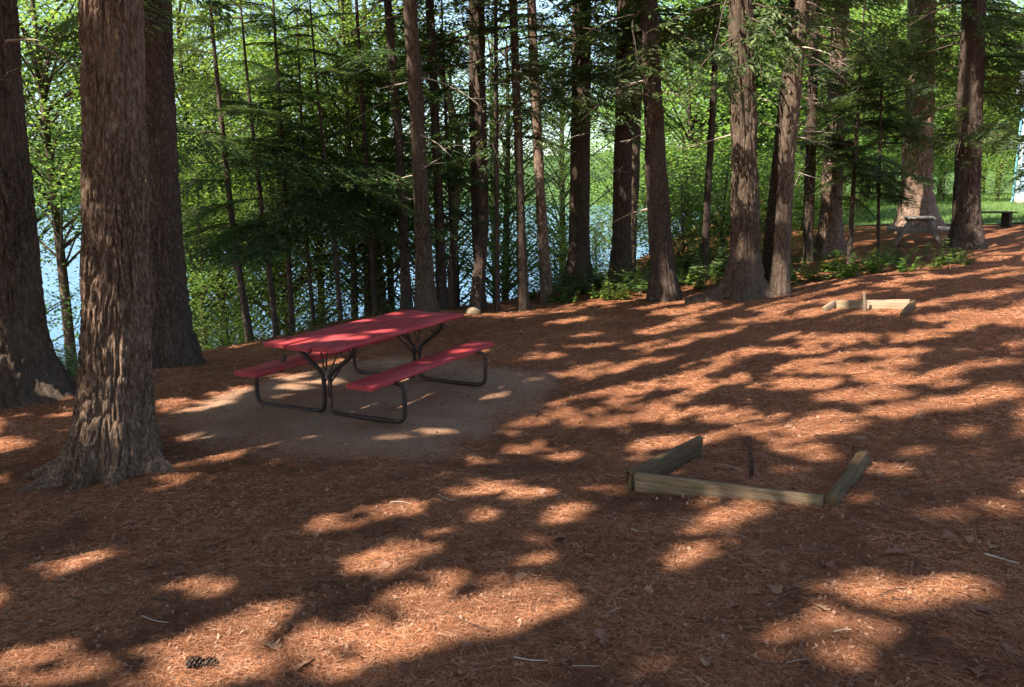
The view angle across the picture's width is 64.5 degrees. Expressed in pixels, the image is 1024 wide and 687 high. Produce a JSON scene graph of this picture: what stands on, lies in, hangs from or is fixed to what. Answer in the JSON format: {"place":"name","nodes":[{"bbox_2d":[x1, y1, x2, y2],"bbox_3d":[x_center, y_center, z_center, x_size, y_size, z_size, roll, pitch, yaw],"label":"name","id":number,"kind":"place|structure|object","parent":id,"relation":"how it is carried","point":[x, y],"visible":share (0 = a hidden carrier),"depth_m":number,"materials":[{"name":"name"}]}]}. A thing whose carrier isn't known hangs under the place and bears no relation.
{"place":"outdoors","nodes":[
{"label":"outdoors","id":0,"kind":"place"},
{"bbox_2d":[157,355,563,464],"bbox_3d":[-1.392,0.562,8.699,4.200,0.208,4.400,5,11,24],"label":"pad","id":1,"kind":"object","parent":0,"point":[463,406],"depth_m":7.99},
{"bbox_2d":[233,310,493,423],"bbox_3d":[-1.435,0.188,8.536,1.795,0.748,2.468,5,11,24],"label":"picnic table","id":2,"kind":"object","parent":1,"relation":"on","point":[310,349],"visible":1,"depth_m":8.03,"materials":[{"name":"red paint"}]},
{"bbox_2d":[35,205,721,365],"bbox_3d":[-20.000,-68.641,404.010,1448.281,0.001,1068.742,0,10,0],"label":"lake","id":3,"kind":"structure","parent":0,"point":[55,333],"depth_m":52.01,"materials":[{"name":"liquid"}]},
{"bbox_2d":[0,200,1023,686],"bbox_3d":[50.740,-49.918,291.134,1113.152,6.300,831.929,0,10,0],"label":"ground","id":4,"kind":"structure","parent":0,"point":[1004,240],"depth_m":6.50,"materials":[{"name":"brown plant"}]},
{"bbox_2d":[22,63,81,359],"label":"broadleaf tree","id":5,"kind":"object","parent":4,"relation":"on","point":[49,261],"visible":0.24,"depth_m":18.12,"materials":[{"name":"green plant"}]},
{"bbox_2d":[17,0,174,243],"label":"broadleaf tree","id":6,"kind":"object","parent":4,"relation":"on","point":[28,96],"visible":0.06,"depth_m":21.32,"materials":[{"name":"green plant"}]},
{"bbox_2d":[18,0,175,492],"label":"conifer tree","id":7,"kind":"object","parent":4,"relation":"on","point":[113,439],"visible":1,"depth_m":6.12,"materials":[{"name":"brown plant"}]},
{"bbox_2d":[0,0,238,409],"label":"conifer tree","id":8,"kind":"object","parent":4,"relation":"on","point":[33,371],"visible":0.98,"depth_m":8.75,"materials":[{"name":"brown plant"}]},
{"bbox_2d":[17,0,228,368],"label":"broadleaf tree","id":9,"kind":"object","parent":4,"relation":"on","point":[62,244],"visible":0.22,"depth_m":17.45,"materials":[{"name":"green plant"}]},
{"bbox_2d":[18,0,233,240],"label":"broadleaf tree","id":10,"kind":"object","parent":4,"relation":"on","point":[33,93],"visible":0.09,"depth_m":19.09,"materials":[{"name":"green plant"}]},
{"bbox_2d":[23,0,249,223],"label":"broadleaf tree","id":11,"kind":"object","parent":4,"relation":"on","point":[79,78],"visible":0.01,"depth_m":22.03,"materials":[{"name":"green plant"}]},
{"bbox_2d":[22,0,317,368],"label":"conifer tree","id":12,"kind":"object","parent":4,"relation":"on","point":[175,341],"visible":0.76,"depth_m":11.18,"materials":[{"name":"brown plant"}]},
{"bbox_2d":[44,127,316,347],"bbox_3d":[-7.626,-1.031,18.974,6.582,8.444,6.080,-4,11,-19],"label":"broadleaf tree","id":13,"kind":"object","parent":4,"relation":"on","point":[193,303],"visible":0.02,"depth_m":18.70,"materials":[{"name":"green plant"}]},
{"bbox_2d":[20,0,341,348],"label":"broadleaf tree","id":14,"kind":"object","parent":4,"relation":"on","point":[177,11],"visible":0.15,"depth_m":17.10,"materials":[{"name":"green plant"}]},
{"bbox_2d":[60,104,319,350],"bbox_3d":[-6.348,-1.392,16.526,4.961,6.723,4.507,-10,14,-42],"label":"broadleaf tree","id":15,"kind":"object","parent":4,"relation":"on","point":[202,293],"visible":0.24,"depth_m":16.39,"materials":[{"name":"green plant"}]},
{"bbox_2d":[47,20,352,349],"bbox_3d":[-6.300,-2.215,17.386,6.615,8.964,6.009,-1,10,-8],"label":"broadleaf tree","id":16,"kind":"object","parent":4,"relation":"on","point":[215,193],"visible":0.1,"depth_m":16.74,"materials":[{"name":"green plant"}]},
{"bbox_2d":[185,655,217,669],"bbox_3d":[-1.251,1.288,3.273,0.131,0.059,0.060,2,10,-6],"label":"pine cone","id":17,"kind":"object","parent":4,"relation":"on","point":[196,662],"visible":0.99,"depth_m":3.26,"materials":[{"name":"brown plant"}]},
{"bbox_2d":[191,287,308,350],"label":"leafy bush","id":18,"kind":"object","parent":4,"relation":"on","point":[226,328],"visible":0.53,"depth_m":14.57,"materials":[{"name":"green plant"}]},
{"bbox_2d":[172,0,329,342],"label":"hemlock sapling","id":19,"kind":"object","parent":4,"relation":"on","point":[195,212],"visible":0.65,"depth_m":12.92,"materials":[{"name":"green plant"}]},
{"bbox_2d":[177,0,356,336],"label":"hemlock sapling","id":20,"kind":"object","parent":4,"relation":"on","point":[228,232],"visible":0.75,"depth_m":13.31,"materials":[{"name":"green plant"}]},
{"bbox_2d":[176,0,404,277],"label":"broadleaf tree","id":21,"kind":"object","parent":4,"relation":"on","point":[255,85],"visible":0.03,"depth_m":19.04,"materials":[{"name":"green plant"}]},
{"bbox_2d":[173,0,410,344],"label":"broadleaf tree","id":22,"kind":"object","parent":4,"relation":"on","point":[202,45],"visible":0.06,"depth_m":18.54,"materials":[{"name":"green plant"}]},
{"bbox_2d":[177,19,411,342],"bbox_3d":[-4.755,-2.579,16.803,5.788,7.844,5.258,-8,13,-37],"label":"broadleaf tree","id":23,"kind":"object","parent":4,"relation":"on","point":[282,281],"visible":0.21,"depth_m":16.22,"materials":[{"name":"green plant"}]},
{"bbox_2d":[189,0,408,333],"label":"hemlock sapling","id":24,"kind":"object","parent":4,"relation":"on","point":[316,216],"visible":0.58,"depth_m":13.62,"materials":[{"name":"green plant"}]},
{"bbox_2d":[205,156,399,347],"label":"broadleaf tree","id":25,"kind":"object","parent":4,"relation":"on","point":[295,296],"visible":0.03,"depth_m":20.66,"materials":[{"name":"green plant"}]},
{"bbox_2d":[252,276,370,337],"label":"leafy bush","id":26,"kind":"object","parent":4,"relation":"on","point":[318,308],"visible":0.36,"depth_m":15.90,"materials":[{"name":"green plant"}]},
{"bbox_2d":[215,11,414,326],"bbox_3d":[-3.659,-2.873,15.013,3.658,6.250,2.708,-5,11,-25],"label":"hemlock sapling","id":27,"kind":"object","parent":4,"relation":"on","point":[364,260],"visible":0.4,"depth_m":14.82,"materials":[{"name":"green plant"}]},
{"bbox_2d":[176,0,465,330],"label":"broadleaf tree","id":28,"kind":"object","parent":4,"relation":"on","point":[313,239],"visible":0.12,"depth_m":16.70,"materials":[{"name":"green plant"}]},
{"bbox_2d":[202,0,467,321],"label":"broadleaf tree","id":29,"kind":"object","parent":4,"relation":"on","point":[353,276],"visible":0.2,"depth_m":15.98,"materials":[{"name":"green plant"}]},
{"bbox_2d":[240,0,440,320],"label":"hemlock sapling","id":30,"kind":"object","parent":4,"relation":"on","point":[292,94],"visible":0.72,"depth_m":13.66,"materials":[{"name":"green plant"}]},
{"bbox_2d":[177,0,525,320],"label":"broadleaf tree","id":31,"kind":"object","parent":4,"relation":"on","point":[369,307],"visible":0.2,"depth_m":16.96,"materials":[{"name":"green plant"}]},
{"bbox_2d":[266,0,468,309],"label":"conifer tree","id":32,"kind":"object","parent":4,"relation":"on","point":[390,34],"visible":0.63,"depth_m":14.39,"materials":[{"name":"brown plant"}]},
{"bbox_2d":[287,0,454,309],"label":"conifer tree","id":33,"kind":"object","parent":4,"relation":"on","point":[371,117],"visible":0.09,"depth_m":18.39,"materials":[{"name":"green plant"}]},
{"bbox_2d":[294,0,478,313],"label":"hemlock sapling","id":34,"kind":"object","parent":4,"relation":"on","point":[366,166],"visible":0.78,"depth_m":14.25,"materials":[{"name":"green plant"}]},
{"bbox_2d":[254,0,523,319],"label":"broadleaf tree","id":35,"kind":"object","parent":4,"relation":"on","point":[393,300],"visible":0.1,"depth_m":18.45,"materials":[{"name":"green plant"}]},
{"bbox_2d":[329,0,480,312],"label":"conifer tree","id":36,"kind":"object","parent":4,"relation":"on","point":[425,295],"visible":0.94,"depth_m":13.61,"materials":[{"name":"brown plant"}]},
{"bbox_2d":[348,0,515,307],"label":"conifer tree","id":37,"kind":"object","parent":4,"relation":"on","point":[448,160],"visible":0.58,"depth_m":14.88,"materials":[{"name":"green plant"}]},
{"bbox_2d":[324,69,549,314],"bbox_3d":[-2.783,-3.122,23.508,7.600,10.556,8.228,6,12,29],"label":"broadleaf tree","id":38,"kind":"object","parent":4,"relation":"on","point":[463,272],"visible":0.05,"depth_m":23.23,"materials":[{"name":"green plant"}]},
{"bbox_2d":[367,0,508,309],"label":"conifer tree","id":39,"kind":"object","parent":4,"relation":"on","point":[441,277],"visible":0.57,"depth_m":14.92,"materials":[{"name":"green plant"}]},
{"bbox_2d":[425,0,463,306],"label":"conifer tree","id":40,"kind":"object","parent":4,"relation":"on","point":[450,279],"visible":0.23,"depth_m":18.17,"materials":[{"name":"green plant"}]},
{"bbox_2d":[338,12,570,305],"bbox_3d":[-1.650,-3.618,20.514,6.994,8.972,6.460,-4,11,-22],"label":"broadleaf tree","id":41,"kind":"object","parent":4,"relation":"on","point":[459,282],"visible":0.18,"depth_m":20.54,"materials":[{"name":"green plant"}]},
{"bbox_2d":[386,0,542,309],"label":"conifer tree","id":42,"kind":"object","parent":4,"relation":"on","point":[473,166],"visible":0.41,"depth_m":14.89,"materials":[{"name":"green plant"}]},
{"bbox_2d":[350,0,590,310],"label":"conifer tree","id":43,"kind":"object","parent":4,"relation":"on","point":[477,296],"visible":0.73,"depth_m":14.41,"materials":[{"name":"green plant"}]},
{"bbox_2d":[378,0,612,302],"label":"broadleaf tree","id":44,"kind":"object","parent":4,"relation":"on","point":[491,162],"visible":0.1,"depth_m":24.09,"materials":[{"name":"green plant"}]},
{"bbox_2d":[421,0,575,311],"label":"conifer tree","id":45,"kind":"object","parent":4,"relation":"on","point":[495,18],"visible":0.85,"depth_m":14.18,"materials":[{"name":"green plant"}]},
{"bbox_2d":[402,10,612,300],"bbox_3d":[-0.187,-4.354,22.372,6.840,9.500,7.405,4,11,20],"label":"broadleaf tree","id":46,"kind":"object","parent":4,"relation":"on","point":[508,147],"visible":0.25,"depth_m":21.88,"materials":[{"name":"green plant"}]},
{"bbox_2d":[458,219,568,300],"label":"leafy bush","id":47,"kind":"object","parent":4,"relation":"on","point":[511,274],"visible":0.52,"depth_m":18.96,"materials":[{"name":"green plant"}]},
{"bbox_2d":[424,0,605,311],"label":"conifer tree","id":48,"kind":"object","parent":4,"relation":"on","point":[523,301],"visible":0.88,"depth_m":13.91,"materials":[{"name":"green plant"}]},
{"bbox_2d":[467,207,611,298],"bbox_3d":[1.064,-2.038,20.378,4.008,2.773,3.801,10,14,43],"label":"leafy bush","id":49,"kind":"object","parent":4,"relation":"on","point":[561,246],"visible":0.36,"depth_m":20.39,"materials":[{"name":"green plant"}]},
{"bbox_2d":[472,0,641,301],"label":"conifer tree","id":50,"kind":"object","parent":4,"relation":"on","point":[546,285],"visible":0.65,"depth_m":15.66,"materials":[{"name":"green plant"}]},
{"bbox_2d":[461,1,683,276],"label":"broadleaf tree","id":51,"kind":"object","parent":4,"relation":"on","point":[566,193],"visible":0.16,"depth_m":26.10,"materials":[{"name":"green plant"}]},
{"bbox_2d":[485,0,684,285],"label":"conifer tree","id":52,"kind":"object","parent":4,"relation":"on","point":[579,257],"visible":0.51,"depth_m":17.48,"materials":[{"name":"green plant"}]},
{"bbox_2d":[538,207,649,274],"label":"leafy bush","id":53,"kind":"object","parent":4,"relation":"on","point":[602,242],"visible":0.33,"depth_m":21.39,"materials":[{"name":"green plant"}]},
{"bbox_2d":[548,91,693,260],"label":"broadleaf tree","id":54,"kind":"object","parent":4,"relation":"on","point":[601,183],"visible":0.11,"depth_m":33.15,"materials":[{"name":"green plant"}]},
{"bbox_2d":[535,0,727,302],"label":"conifer tree","id":55,"kind":"object","parent":4,"relation":"on","point":[663,284],"visible":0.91,"depth_m":13.66,"materials":[{"name":"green plant"}]},
{"bbox_2d":[545,0,726,275],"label":"conifer tree","id":56,"kind":"object","parent":4,"relation":"on","point":[636,129],"visible":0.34,"depth_m":17.40,"materials":[{"name":"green plant"}]},
{"bbox_2d":[518,0,760,288],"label":"conifer tree","id":57,"kind":"object","parent":4,"relation":"on","point":[620,254],"visible":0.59,"depth_m":15.74,"materials":[{"name":"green plant"}]},
{"bbox_2d":[564,155,730,268],"bbox_3d":[3.590,-2.987,19.693,4.276,3.119,4.509,-4,11,-22],"label":"leafy bush","id":58,"kind":"object","parent":4,"relation":"on","point":[674,222],"visible":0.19,"depth_m":19.57,"materials":[{"name":"green plant"}]},
{"bbox_2d":[569,0,728,224],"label":"broadleaf tree","id":59,"kind":"object","parent":4,"relation":"on","point":[665,94],"visible":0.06,"depth_m":36.41,"materials":[{"name":"green plant"}]},
{"bbox_2d":[594,148,797,268],"bbox_3d":[3.967,-2.743,18.227,4.509,3.119,4.276,1,10,7],"label":"leafy bush","id":60,"kind":"object","parent":4,"relation":"on","point":[682,245],"visible":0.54,"depth_m":18.19,"materials":[{"name":"green plant"}]},
{"bbox_2d":[609,112,801,249],"bbox_3d":[5.348,-4.128,22.497,5.702,4.159,6.013,-6,12,-30],"label":"leafy bush","id":61,"kind":"object","parent":4,"relation":"on","point":[693,157],"visible":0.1,"depth_m":22.33,"materials":[{"name":"green plant"}]},
{"bbox_2d":[590,0,825,236],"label":"broadleaf tree","id":62,"kind":"object","parent":4,"relation":"on","point":[690,124],"visible":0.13,"depth_m":25.32,"materials":[{"name":"green plant"}]},
{"bbox_2d":[689,247,728,278],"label":"seedling plant","id":63,"kind":"object","parent":4,"relation":"on","point":[709,271],"visible":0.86,"depth_m":15.81,"materials":[{"name":"green plant"}]},
{"bbox_2d":[639,0,786,278],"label":"conifer tree","id":64,"kind":"object","parent":4,"relation":"on","point":[707,198],"visible":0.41,"depth_m":16.07,"materials":[{"name":"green plant"}]},
{"bbox_2d":[640,0,806,221],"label":"tree","id":65,"kind":"object","parent":4,"relation":"on","point":[725,133],"visible":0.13,"depth_m":25.86,"materials":[{"name":"green plant"}]},
{"bbox_2d":[637,127,828,260],"bbox_3d":[5.176,-3.418,19.827,5.227,3.812,5.511,-8,13,-36],"label":"leafy bush","id":66,"kind":"object","parent":4,"relation":"on","point":[724,215],"visible":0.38,"depth_m":19.42,"materials":[{"name":"green plant"}]},
{"bbox_2d":[626,436,870,506],"bbox_3d":[1.637,0.919,5.457,1.349,0.421,1.215,7,13,34],"label":"board frame","id":67,"kind":"object","parent":4,"relation":"on","point":[647,476],"visible":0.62,"depth_m":5.13,"materials":[{"name":"brown wood"}]},
{"bbox_2d":[535,248,961,303],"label":"undergrowth","id":68,"kind":"object","parent":4,"relation":"on","point":[723,268],"visible":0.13,"depth_m":16.27,"materials":[{"name":"green plant"}]},
{"bbox_2d":[610,0,892,303],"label":"conifer tree","id":69,"kind":"object","parent":4,"relation":"on","point":[743,279],"visible":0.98,"depth_m":12.90,"materials":[{"name":"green plant"}]},
{"bbox_2d":[673,0,864,282],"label":"conifer tree","id":70,"kind":"object","parent":4,"relation":"on","point":[767,257],"visible":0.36,"depth_m":13.49,"materials":[{"name":"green plant"}]},
{"bbox_2d":[641,0,902,195],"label":"broadleaf tree","id":71,"kind":"object","parent":4,"relation":"on","point":[821,121],"visible":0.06,"depth_m":28.24,"materials":[{"name":"green plant"}]},
{"bbox_2d":[690,136,882,252],"bbox_3d":[6.553,-3.604,20.796,4.751,3.466,5.010,-6,12,-30],"label":"leafy bush","id":72,"kind":"object","parent":4,"relation":"on","point":[767,194],"visible":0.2,"depth_m":20.41,"materials":[{"name":"green plant"}]},
{"bbox_2d":[790,256,813,285],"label":"fern","id":73,"kind":"object","parent":4,"relation":"on","point":[794,278],"visible":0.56,"depth_m":14.44,"materials":[{"name":"green plant"}]},
{"bbox_2d":[711,0,906,262],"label":"conifer tree","id":74,"kind":"object","parent":4,"relation":"on","point":[809,182],"visible":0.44,"depth_m":17.37,"materials":[{"name":"green plant"}]},
{"bbox_2d":[757,120,896,239],"bbox_3d":[8.328,-4.307,22.641,5.226,3.812,5.512,4,11,22],"label":"leafy bush","id":75,"kind":"object","parent":4,"relation":"on","point":[800,203],"visible":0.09,"depth_m":22.50,"materials":[{"name":"green plant"}]},
{"bbox_2d":[734,0,923,295],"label":"conifer tree","id":76,"kind":"object","parent":4,"relation":"on","point":[779,284],"visible":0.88,"depth_m":12.88,"materials":[{"name":"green plant"}]},
{"bbox_2d":[763,136,900,230],"bbox_3d":[9.628,-4.787,24.548,5.226,3.812,5.512,9,14,40],"label":"leafy bush","id":77,"kind":"object","parent":4,"relation":"on","point":[844,188],"visible":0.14,"depth_m":24.37,"materials":[{"name":"green plant"}]},
{"bbox_2d":[719,0,957,217],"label":"broadleaf tree","id":78,"kind":"object","parent":4,"relation":"on","point":[823,33],"visible":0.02,"depth_m":30.76,"materials":[{"name":"green plant"}]},
{"bbox_2d":[830,250,864,277],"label":"fern","id":79,"kind":"object","parent":4,"relation":"on","point":[854,266],"visible":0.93,"depth_m":14.65,"materials":[{"name":"green plant"}]},
{"bbox_2d":[761,1,940,264],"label":"conifer tree","id":80,"kind":"object","parent":4,"relation":"on","point":[839,143],"visible":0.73,"depth_m":16.22,"materials":[{"name":"green plant"}]},
{"bbox_2d":[755,0,946,257],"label":"conifer tree","id":81,"kind":"object","parent":4,"relation":"on","point":[829,237],"visible":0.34,"depth_m":18.23,"materials":[{"name":"green plant"}]},
{"bbox_2d":[766,0,950,188],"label":"broadleaf tree","id":82,"kind":"object","parent":4,"relation":"on","point":[860,11],"visible":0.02,"depth_m":37.54,"materials":[{"name":"green plant"}]},
{"bbox_2d":[823,299,915,316],"bbox_3d":[4.800,-0.442,11.029,1.147,0.378,0.488,10,14,43],"label":"board frame","id":83,"kind":"object","parent":4,"relation":"on","point":[907,305],"visible":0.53,"depth_m":11.09,"materials":[{"name":"beige wood"}]},
{"bbox_2d":[798,27,946,262],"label":"conifer tree","id":84,"kind":"object","parent":4,"relation":"on","point":[866,130],"visible":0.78,"depth_m":15.89,"materials":[{"name":"green plant"}]},
{"bbox_2d":[858,250,888,272],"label":"fern","id":85,"kind":"object","parent":4,"relation":"on","point":[869,264],"visible":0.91,"depth_m":14.90,"materials":[{"name":"green plant"}]},
{"bbox_2d":[801,0,991,198],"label":"broadleaf tree","id":86,"kind":"object","parent":4,"relation":"on","point":[939,124],"visible":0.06,"depth_m":42.04,"materials":[{"name":"green plant"}]},
{"bbox_2d":[886,216,949,245],"bbox_3d":[9.723,-2.695,19.432,1.388,0.681,1.548,5,11,24],"label":"picnic table","id":87,"kind":"object","parent":4,"relation":"on","point":[906,227],"visible":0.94,"depth_m":19.00,"materials":[{"name":"grey wood"}]},
{"bbox_2d":[817,0,1023,233],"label":"conifer tree","id":88,"kind":"object","parent":4,"relation":"on","point":[925,197],"visible":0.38,"depth_m":21.02,"materials":[{"name":"green plant"}]},
{"bbox_2d":[850,4,1023,182],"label":"broadleaf tree","id":89,"kind":"object","parent":4,"relation":"on","point":[945,11],"visible":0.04,"depth_m":44.49,"materials":[{"name":"green plant"}]},
{"bbox_2d":[856,0,1023,250],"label":"conifer tree","id":90,"kind":"object","parent":4,"relation":"on","point":[966,231],"visible":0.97,"depth_m":17.17,"materials":[{"name":"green plant"}]},
{"bbox_2d":[897,143,999,201],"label":"leafy bush","id":91,"kind":"object","parent":4,"relation":"on","point":[944,186],"visible":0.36,"depth_m":41.09,"materials":[{"name":"green plant"}]},
{"bbox_2d":[882,11,1022,195],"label":"broadleaf tree","id":92,"kind":"object","parent":4,"relation":"on","point":[988,115],"visible":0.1,"depth_m":44.51,"materials":[{"name":"green plant"}]},
{"bbox_2d":[927,236,978,268],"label":"seedling plant","id":93,"kind":"object","parent":4,"relation":"on","point":[946,258],"visible":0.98,"depth_m":14.37,"materials":[{"name":"green plant"}]},
{"bbox_2d":[900,0,1023,177],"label":"broadleaf tree","id":94,"kind":"object","parent":4,"relation":"on","point":[985,111],"visible":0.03,"depth_m":49.76,"materials":[{"name":"green plant"}]},
{"bbox_2d":[939,145,1022,200],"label":"leafy bush","id":95,"kind":"object","parent":4,"relation":"on","point":[998,187],"visible":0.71,"depth_m":38.99,"materials":[{"name":"green plant"}]},
{"bbox_2d":[943,0,1023,183],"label":"broadleaf tree","id":96,"kind":"object","parent":4,"relation":"on","point":[1013,37],"visible":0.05,"depth_m":46.75,"materials":[{"name":"green plant"}]},
{"bbox_2d":[981,211,1016,226],"bbox_3d":[12.498,-3.226,21.256,1.250,0.463,0.347,-1,10,-6],"label":"bench","id":97,"kind":"object","parent":4,"relation":"on","point":[1006,218],"visible":0.6,"depth_m":21.17,"materials":[{"name":"brown wood"}]},
{"bbox_2d":[988,43,1023,192],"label":"conifer tree","id":98,"kind":"object","parent":4,"relation":"on","point":[1019,174],"visible":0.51,"depth_m":24.08,"materials":[{"name":"green plant"}]},
{"bbox_2d":[1010,70,1023,201],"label":"house","id":99,"kind":"structure","parent":4,"relation":"on","point":[1018,182],"depth_m":38.08,"materials":[{"name":"white paint"}]},
{"bbox_2d":[18,0,1023,156],"label":"sky","id":100,"kind":"structure","parent":0,"point":[545,10],"materials":[{"name":"white"}]},
{"bbox_2d":[33,151,1013,204],"bbox_3d":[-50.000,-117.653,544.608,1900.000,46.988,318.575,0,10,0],"label":"hills","id":101,"kind":"structure","parent":0,"point":[608,158],"depth_m":463.91,"materials":[{"name":"green plant"}]},
{"bbox_2d":[792,192,1023,225],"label":"lawn","id":102,"kind":"structure","parent":0,"point":[984,205],"depth_m":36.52,"materials":[{"name":"green plant"}]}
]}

